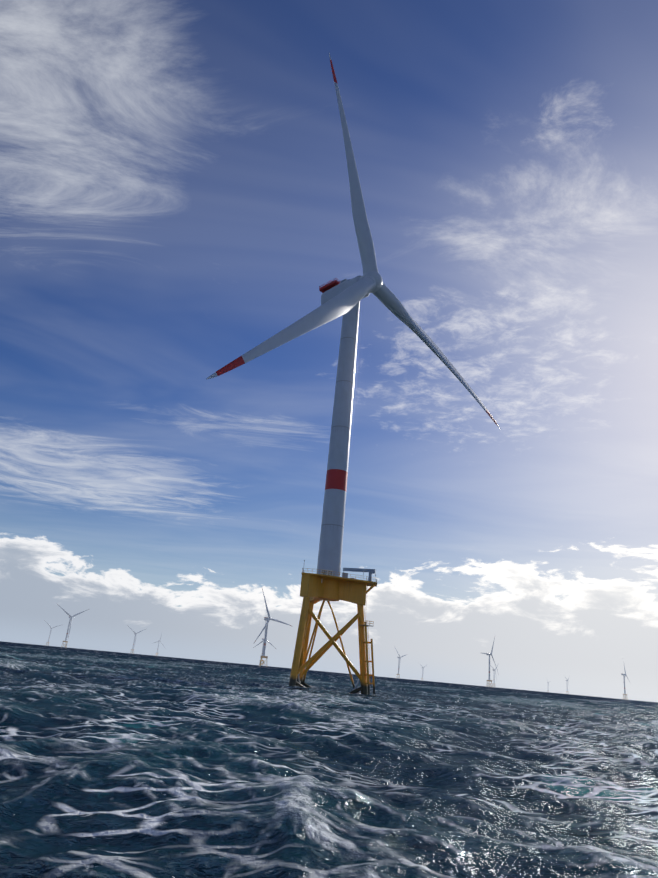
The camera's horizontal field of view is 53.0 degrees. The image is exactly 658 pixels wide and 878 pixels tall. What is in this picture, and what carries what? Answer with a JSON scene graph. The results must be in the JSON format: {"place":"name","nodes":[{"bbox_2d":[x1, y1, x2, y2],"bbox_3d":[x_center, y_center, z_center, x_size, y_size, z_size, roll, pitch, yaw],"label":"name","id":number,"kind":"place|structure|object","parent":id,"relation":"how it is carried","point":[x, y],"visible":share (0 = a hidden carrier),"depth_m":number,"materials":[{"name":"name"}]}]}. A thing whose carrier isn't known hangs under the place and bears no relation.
{"place":"outdoors","nodes":[
{"label":"outdoors","id":0,"kind":"place"},
{"bbox_2d":[0,641,657,877],"bbox_3d":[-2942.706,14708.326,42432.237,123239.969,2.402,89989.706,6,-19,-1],"label":"sea","id":1,"kind":"structure","parent":0,"point":[119,765],"depth_m":28.68,"materials":[{"name":"liquid"}]},
{"bbox_2d":[46,622,59,644],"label":"wind turbine","id":2,"kind":"object","parent":1,"relation":"in","point":[48,642],"visible":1,"depth_m":4477.01,"materials":[{"name":"white metal"}]},
{"bbox_2d":[56,603,88,648],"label":"wind turbine","id":3,"kind":"object","parent":1,"relation":"in","point":[69,625],"visible":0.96,"depth_m":2592.11,"materials":[{"name":"white metal"}]},
{"bbox_2d":[128,626,146,653],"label":"wind turbine","id":4,"kind":"object","parent":1,"relation":"in","point":[132,649],"visible":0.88,"depth_m":3968.17,"materials":[{"name":"white metal"}]},
{"bbox_2d":[253,621,275,666],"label":"wind turbine","id":5,"kind":"object","parent":1,"relation":"in","point":[263,645],"visible":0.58,"depth_m":3012.49,"materials":[{"name":"white metal"}]},
{"bbox_2d":[253,589,290,666],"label":"wind turbine","id":6,"kind":"object","parent":1,"relation":"in","point":[267,619],"visible":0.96,"depth_m":1680.38,"materials":[{"name":"white metal"}]},
{"bbox_2d":[207,53,500,694],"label":"wind turbine","id":7,"kind":"object","parent":1,"relation":"in","point":[326,581],"visible":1,"depth_m":182.98,"materials":[{"name":"silver metal"}]},
{"bbox_2d":[395,648,407,677],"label":"wind turbine","id":8,"kind":"object","parent":1,"relation":"in","point":[399,657],"visible":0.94,"depth_m":3821.14,"materials":[{"name":"white metal"}]},
{"bbox_2d":[482,637,497,687],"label":"wind turbine","id":9,"kind":"object","parent":1,"relation":"in","point":[489,654],"visible":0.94,"depth_m":2441.45,"materials":[{"name":"white metal"}]},
{"bbox_2d":[621,661,629,700],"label":"wind turbine","id":10,"kind":"object","parent":1,"relation":"in","point":[624,675],"visible":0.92,"depth_m":3205.11,"materials":[{"name":"white metal"}]},
{"bbox_2d":[0,0,657,701],"label":"sky","id":11,"kind":"structure","parent":0,"point":[175,196],"materials":[{"name":"blue"}]}
]}

